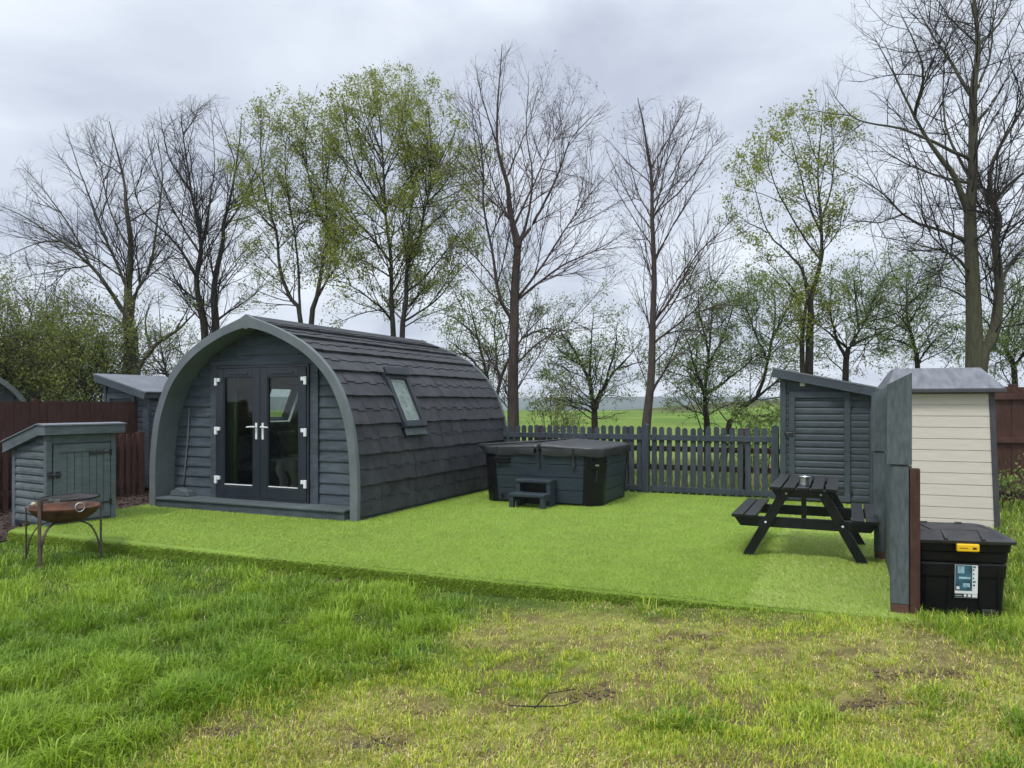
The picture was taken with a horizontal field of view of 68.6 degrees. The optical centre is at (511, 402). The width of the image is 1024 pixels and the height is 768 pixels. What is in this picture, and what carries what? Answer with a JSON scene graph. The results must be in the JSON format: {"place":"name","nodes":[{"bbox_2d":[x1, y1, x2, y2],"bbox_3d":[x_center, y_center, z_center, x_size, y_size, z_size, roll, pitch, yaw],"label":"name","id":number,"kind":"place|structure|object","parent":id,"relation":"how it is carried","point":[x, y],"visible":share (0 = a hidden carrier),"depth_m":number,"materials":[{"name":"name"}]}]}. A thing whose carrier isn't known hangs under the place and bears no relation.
{"place":"outdoors","nodes":[
{"label":"outdoors","id":0,"kind":"place"},
{"bbox_2d":[238,432,252,460],"bbox_3d":[-4.265,0.690,11.928,0.170,0.480,0.480,-22,-9,22],"label":"cushion","id":1,"kind":"object","parent":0,"point":[245,445],"visible":0.6,"depth_m":11.86,"materials":[{"name":"grey fabric"}]},
{"bbox_2d":[270,431,280,456],"bbox_3d":[-4.049,0.690,12.412,0.170,0.480,0.480,-22,-9,22],"label":"cushion","id":2,"kind":"object","parent":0,"point":[274,450],"visible":0.37,"depth_m":12.45,"materials":[{"name":"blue fabric"}]},
{"bbox_2d":[275,430,297,456],"bbox_3d":[-3.830,0.690,12.905,0.170,0.480,0.480,-28,-11,21],"label":"cushion","id":3,"kind":"object","parent":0,"point":[287,442],"visible":0.89,"depth_m":12.77,"materials":[{"name":"grey fabric"}]},
{"bbox_2d":[69,396,779,407],"bbox_3d":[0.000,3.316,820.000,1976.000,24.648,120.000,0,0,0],"label":"hills","id":4,"kind":"structure","parent":0,"point":[278,401],"depth_m":818.65,"materials":[{"name":"green plant"}]},
{"bbox_2d":[270,405,678,410],"bbox_3d":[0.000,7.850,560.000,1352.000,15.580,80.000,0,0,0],"label":"hills","id":5,"kind":"structure","parent":0,"point":[599,409],"depth_m":579.57,"materials":[{"name":"green plant"}]},
{"bbox_2d":[0,400,1023,767],"bbox_3d":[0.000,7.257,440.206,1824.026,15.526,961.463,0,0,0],"label":"ground","id":6,"kind":"structure","parent":0,"point":[676,418],"depth_m":4.42,"materials":[{"name":"green plant"}]},
{"bbox_2d":[0,378,25,401],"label":"camping pod","id":7,"kind":"object","parent":6,"relation":"on","point":[14,394],"visible":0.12,"depth_m":18.62,"materials":[{"name":"wood"}]},
{"bbox_2d":[0,259,62,401],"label":"shrub","id":8,"kind":"object","parent":6,"relation":"on","point":[10,353],"visible":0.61,"depth_m":19.26,"materials":[{"name":"green plant"}]},
{"bbox_2d":[0,238,84,398],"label":"bare shrub","id":9,"kind":"object","parent":6,"relation":"on","point":[35,287],"visible":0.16,"depth_m":22.06,"materials":[{"name":"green plant"}]},
{"bbox_2d":[0,263,102,401],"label":"shrub","id":10,"kind":"object","parent":6,"relation":"on","point":[28,375],"visible":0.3,"depth_m":19.79,"materials":[{"name":"green plant"}]},
{"bbox_2d":[0,281,118,401],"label":"shrub","id":11,"kind":"object","parent":6,"relation":"on","point":[41,316],"visible":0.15,"depth_m":20.99,"materials":[{"name":"green plant"}]},
{"bbox_2d":[25,493,101,567],"bbox_3d":[-4.653,1.322,7.824,0.693,0.715,0.695,0,0,0],"label":"fire pit","id":12,"kind":"object","parent":6,"relation":"on","point":[60,510],"visible":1,"depth_m":7.70,"materials":[{"name":"metal"}]},
{"bbox_2d":[0,399,137,509],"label":"board fence","id":13,"kind":"object","parent":6,"relation":"on","point":[16,417],"visible":0.38,"depth_m":12.23,"materials":[{"name":"brown wood"}]},
{"bbox_2d":[0,432,144,512],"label":"picket fence","id":14,"kind":"object","parent":6,"relation":"on","point":[137,479],"visible":0.31,"depth_m":12.98,"materials":[{"name":"brown wood"}]},
{"bbox_2d":[0,486,148,540],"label":"bark mulch","id":15,"kind":"object","parent":6,"relation":"on","point":[6,526],"visible":0.12,"depth_m":11.61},
{"bbox_2d":[1,263,176,401],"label":"shrub","id":16,"kind":"object","parent":6,"relation":"on","point":[99,366],"visible":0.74,"depth_m":18.85,"materials":[{"name":"green plant"}]},
{"bbox_2d":[0,112,216,375],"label":"bare tree","id":17,"kind":"object","parent":6,"relation":"on","point":[129,263],"visible":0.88,"depth_m":19.88,"materials":[{"name":"dark twig"},{"name":"dark bark"}]},
{"bbox_2d":[93,373,167,486],"bbox_3d":[-6.782,0.479,14.276,1.339,2.041,1.580,0,0,24],"label":"lean to shed","id":18,"kind":"object","parent":6,"relation":"on","point":[144,391],"visible":0.32,"depth_m":13.58,"materials":[{"name":"paint"}]},
{"bbox_2d":[107,394,135,401],"bbox_3d":[-7.158,0.652,13.721,0.794,1.635,0.072,0,0,24],"label":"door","id":19,"kind":"structure","parent":18,"relation":"in","point":[110,397],"depth_m":13.72,"materials":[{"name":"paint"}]},
{"bbox_2d":[108,314,200,376],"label":"hawthorn","id":20,"kind":"object","parent":6,"relation":"on","point":[169,349],"visible":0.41,"depth_m":22.01,"materials":[{"name":"green plant"}]},
{"bbox_2d":[105,278,216,374],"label":"bare tree","id":21,"kind":"object","parent":6,"relation":"on","point":[140,364],"visible":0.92,"depth_m":19.34,"materials":[{"name":"brown plant"}]},
{"bbox_2d":[95,94,296,342],"bbox_3d":[-8.576,-3.583,20.669,5.447,11.269,4.511,0,0,0],"label":"bare tree","id":22,"kind":"object","parent":6,"relation":"on","point":[214,317],"visible":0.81,"depth_m":20.35,"materials":[{"name":"brown plant"}]},
{"bbox_2d":[212,82,381,324],"bbox_3d":[-5.448,-3.367,18.846,4.790,10.639,4.577,0,0,0],"label":"leafy tree","id":23,"kind":"object","parent":6,"relation":"on","point":[287,188],"visible":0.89,"depth_m":19.48,"materials":[{"name":"green plant"}]},
{"bbox_2d":[287,55,515,337],"bbox_3d":[-3.078,-4.093,19.230,6.424,12.001,5.767,0,0,35],"label":"leafy tree","id":24,"kind":"object","parent":6,"relation":"on","point":[409,149],"visible":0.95,"depth_m":18.97,"materials":[{"name":"green plant"}]},
{"bbox_2d":[7,489,917,624],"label":"turf deck","id":25,"kind":"structure","parent":6,"relation":"on","point":[665,548],"depth_m":7.73,"materials":[{"name":"green plant"}]},
{"bbox_2d":[0,422,126,526],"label":"storage box","id":26,"kind":"object","parent":25,"relation":"on","point":[49,459],"visible":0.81,"depth_m":9.39,"materials":[{"name":"paint"}]},
{"bbox_2d":[47,442,111,518],"bbox_3d":[-5.410,0.987,9.422,0.072,0.945,0.790,0,0,32],"label":"door","id":27,"kind":"structure","parent":26,"relation":"in","point":[76,468],"depth_m":9.46,"materials":[{"name":"paint"}]},
{"bbox_2d":[149,314,508,520],"bbox_3d":[-2.681,0.155,12.339,3.676,2.730,4.760,0,0,24],"label":"camping pod","id":28,"kind":"object","parent":25,"relation":"on","point":[379,424],"visible":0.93,"depth_m":10.73,"materials":[{"name":"wood"}]},
{"bbox_2d":[227,378,237,483],"bbox_3d":[-4.144,0.425,10.940,0.365,1.850,0.056,0,0,24],"label":"curtain","id":29,"kind":"object","parent":28,"relation":"hanging from","point":[232,430],"visible":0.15,"depth_m":10.89,"materials":[{"name":"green fabric"}]},
{"bbox_2d":[214,368,259,497],"bbox_3d":[-3.892,0.422,10.635,0.819,1.819,0.131,0,0,24],"label":"door","id":30,"kind":"structure","parent":28,"relation":"in","point":[223,489],"depth_m":10.68,"materials":[{"name":"plastic"}]},
{"bbox_2d":[238,454,297,487],"bbox_3d":[-3.761,1.153,12.579,1.030,0.505,2.100,0,0,24],"label":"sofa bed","id":31,"kind":"object","parent":28,"relation":"on","point":[283,471],"visible":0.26,"depth_m":11.71,"materials":[{"name":"grey fabric"}]},
{"bbox_2d":[260,367,306,500],"bbox_3d":[-3.138,0.422,10.298,0.819,1.819,0.131,0,0,24],"label":"door","id":32,"kind":"structure","parent":28,"relation":"in","point":[267,491],"depth_m":10.31,"materials":[{"name":"plastic"}]},
{"bbox_2d":[509,478,555,508],"bbox_3d":[0.297,1.308,10.858,0.550,0.385,0.480,0,0,24],"label":"tub step","id":33,"kind":"object","parent":25,"relation":"on","point":[541,492],"visible":1,"depth_m":10.87,"materials":[{"name":"plastic"}]},
{"bbox_2d":[478,437,630,505],"bbox_3d":[0.707,1.030,11.810,2.064,0.939,1.714,0,0,24],"label":"hot tub","id":34,"kind":"object","parent":25,"relation":"on","point":[586,472],"visible":0.98,"depth_m":11.08,"materials":[{"name":"plastic"}]},
{"bbox_2d":[732,474,879,563],"bbox_3d":[3.006,1.150,7.675,1.318,0.700,1.320,0,0,24],"label":"picnic table","id":35,"kind":"object","parent":25,"relation":"on","point":[747,511],"visible":0.94,"depth_m":7.29,"materials":[{"name":"black paint"}]},
{"bbox_2d":[799,476,809,485],"bbox_3d":[2.828,0.755,7.262,0.108,0.088,0.108,0,0,24],"label":"tin","id":36,"kind":"object","parent":35,"relation":"on","point":[804,480],"visible":1,"depth_m":7.22,"materials":[{"name":"metal"}]},
{"bbox_2d":[771,367,876,503],"bbox_3d":[4.987,0.479,11.819,1.594,2.041,1.580,0,0,24],"label":"lean to shed","id":37,"kind":"object","parent":25,"relation":"on","point":[825,426],"visible":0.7,"depth_m":11.22,"materials":[{"name":"paint"}]},
{"bbox_2d":[784,392,851,501],"bbox_3d":[4.590,0.652,11.273,0.945,1.635,0.072,0,0,24],"label":"door","id":38,"kind":"structure","parent":37,"relation":"in","point":[819,422],"depth_m":11.27,"materials":[{"name":"paint"}]},
{"bbox_2d":[871,373,911,613],"bbox_3d":[3.154,0.658,6.294,0.158,1.744,2.110,0,0,23],"label":"privacy screen","id":39,"kind":"object","parent":25,"relation":"on","point":[891,425],"visible":0.99,"depth_m":5.34,"materials":[{"name":"paint"}]},
{"bbox_2d":[415,247,598,405],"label":"hawthorn","id":40,"kind":"object","parent":6,"relation":"on","point":[496,338],"visible":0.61,"depth_m":18.49,"materials":[{"name":"green plant"}]},
{"bbox_2d":[423,40,651,441],"bbox_3d":[0.669,-3.592,17.925,5.418,11.370,6.280,0,0,0],"label":"bare tree","id":41,"kind":"object","parent":6,"relation":"on","point":[512,385],"visible":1,"depth_m":16.89,"materials":[{"name":"brown plant"}]},
{"bbox_2d":[508,689,578,708],"bbox_3d":[0.192,1.607,4.029,0.406,0.049,0.133,0,0,-20],"label":"fallen twig","id":42,"kind":"object","parent":6,"relation":"on","point":[543,699],"visible":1,"depth_m":4.01,"materials":[{"name":"brown wood"}]},
{"bbox_2d":[524,371,599,438],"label":"sapling","id":43,"kind":"object","parent":6,"relation":"on","point":[557,410],"visible":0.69,"depth_m":15.52,"materials":[{"name":"green plant"}]},
{"bbox_2d":[177,573,965,752],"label":"soil clods","id":44,"kind":"object","parent":6,"relation":"on","point":[854,706],"visible":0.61,"depth_m":3.91,"materials":[{"name":"brown soil"}]},
{"bbox_2d":[518,268,678,439],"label":"hawthorn","id":45,"kind":"object","parent":6,"relation":"on","point":[584,365],"visible":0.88,"depth_m":17.88,"materials":[{"name":"green plant"}]},
{"bbox_2d":[502,423,778,498],"bbox_3d":[1.786,0.965,12.772,5.203,1.238,0.110,0,0,24],"label":"picket fence","id":46,"kind":"object","parent":6,"relation":"on","point":[643,437],"visible":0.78,"depth_m":12.26,"materials":[{"name":"paint"}]},
{"bbox_2d":[539,425,779,489],"bbox_3d":[2.051,1.030,12.884,6.200,1.240,0.140,0,0,24],"label":"rail fence","id":47,"kind":"object","parent":6,"relation":"on","point":[712,451],"visible":0.08,"depth_m":12.29,"materials":[{"name":"grey wood"}]},
{"bbox_2d":[596,95,777,475],"bbox_3d":[3.504,-2.425,16.127,3.486,9.130,3.574,0,0,-11],"label":"bare tree","id":48,"kind":"object","parent":6,"relation":"on","point":[650,382],"visible":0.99,"depth_m":15.92,"materials":[{"name":"brown plant"}]},
{"bbox_2d":[640,247,790,465],"bbox_3d":[4.679,-0.630,17.581,3.364,6.104,4.694,0,0,0],"label":"hawthorn","id":49,"kind":"object","parent":6,"relation":"on","point":[703,374],"visible":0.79,"depth_m":17.60,"materials":[{"name":"green plant"}]},
{"bbox_2d":[719,391,779,483],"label":"sapling","id":50,"kind":"object","parent":6,"relation":"on","point":[749,418],"visible":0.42,"depth_m":14.97,"materials":[{"name":"green plant"}]},
{"bbox_2d":[679,233,848,465],"bbox_3d":[6.340,-1.248,17.920,4.270,6.228,5.178,0,0,0],"label":"hawthorn","id":51,"kind":"object","parent":6,"relation":"on","point":[751,320],"visible":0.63,"depth_m":17.84,"materials":[{"name":"green plant"}]},
{"bbox_2d":[711,89,876,374],"bbox_3d":[6.355,-2.592,16.655,3.616,9.373,4.211,0,0,0],"label":"leafy tree","id":52,"kind":"object","parent":6,"relation":"on","point":[806,355],"visible":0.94,"depth_m":16.88,"materials":[{"name":"green plant"}]},
{"bbox_2d":[764,243,943,381],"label":"hawthorn","id":53,"kind":"object","parent":6,"relation":"on","point":[858,321],"visible":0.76,"depth_m":17.83,"materials":[{"name":"green plant"}]},
{"bbox_2d":[775,0,1023,372],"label":"bare tree","id":54,"kind":"object","parent":6,"relation":"on","point":[978,349],"visible":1,"depth_m":15.36,"materials":[{"name":"brown plant"}]},
{"bbox_2d":[833,233,984,379],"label":"hawthorn","id":55,"kind":"object","parent":6,"relation":"on","point":[917,360],"visible":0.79,"depth_m":18.14,"materials":[{"name":"green plant"}]},
{"bbox_2d":[908,465,919,622],"bbox_3d":[3.240,1.045,6.218,0.110,1.190,2.015,0,0,24],"label":"fence post","id":56,"kind":"object","parent":6,"relation":"on","point":[914,538],"visible":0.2,"depth_m":5.29,"materials":[{"name":"brown wood"}]},
{"bbox_2d":[875,367,1006,530],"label":"resin shed","id":57,"kind":"structure","parent":6,"relation":"on","point":[954,449],"depth_m":9.02,"materials":[{"name":"beige plastic"}]},
{"bbox_2d":[920,521,1016,619],"bbox_3d":[3.402,1.288,5.822,0.733,0.675,0.606,0,0,11],"label":"storage bin","id":58,"kind":"object","parent":6,"relation":"on","point":[963,566],"visible":0.72,"depth_m":5.60,"materials":[{"name":"plastic"}]},
{"bbox_2d":[933,226,1023,386],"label":"hawthorn","id":59,"kind":"object","parent":6,"relation":"on","point":[1004,344],"visible":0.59,"depth_m":17.72,"materials":[{"name":"green plant"}]},
{"bbox_2d":[984,384,1023,500],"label":"board fence","id":60,"kind":"object","parent":6,"relation":"on","point":[1009,406],"visible":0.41,"depth_m":11.59,"materials":[{"name":"brown wood"}]},
{"bbox_2d":[998,453,1023,509],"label":"bush","id":61,"kind":"object","parent":6,"relation":"on","point":[1005,483],"visible":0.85,"depth_m":10.56,"materials":[{"name":"green plant"}]},
{"bbox_2d":[0,0,1023,397],"label":"sky","id":62,"kind":"structure","parent":0,"point":[67,63],"materials":[{"name":"grey"}]},
{"bbox_2d":[634,454,779,490],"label":"rough grass","id":63,"kind":"structure","parent":0,"point":[704,477],"depth_m":14.43,"materials":[{"name":"green plant"}]}
]}

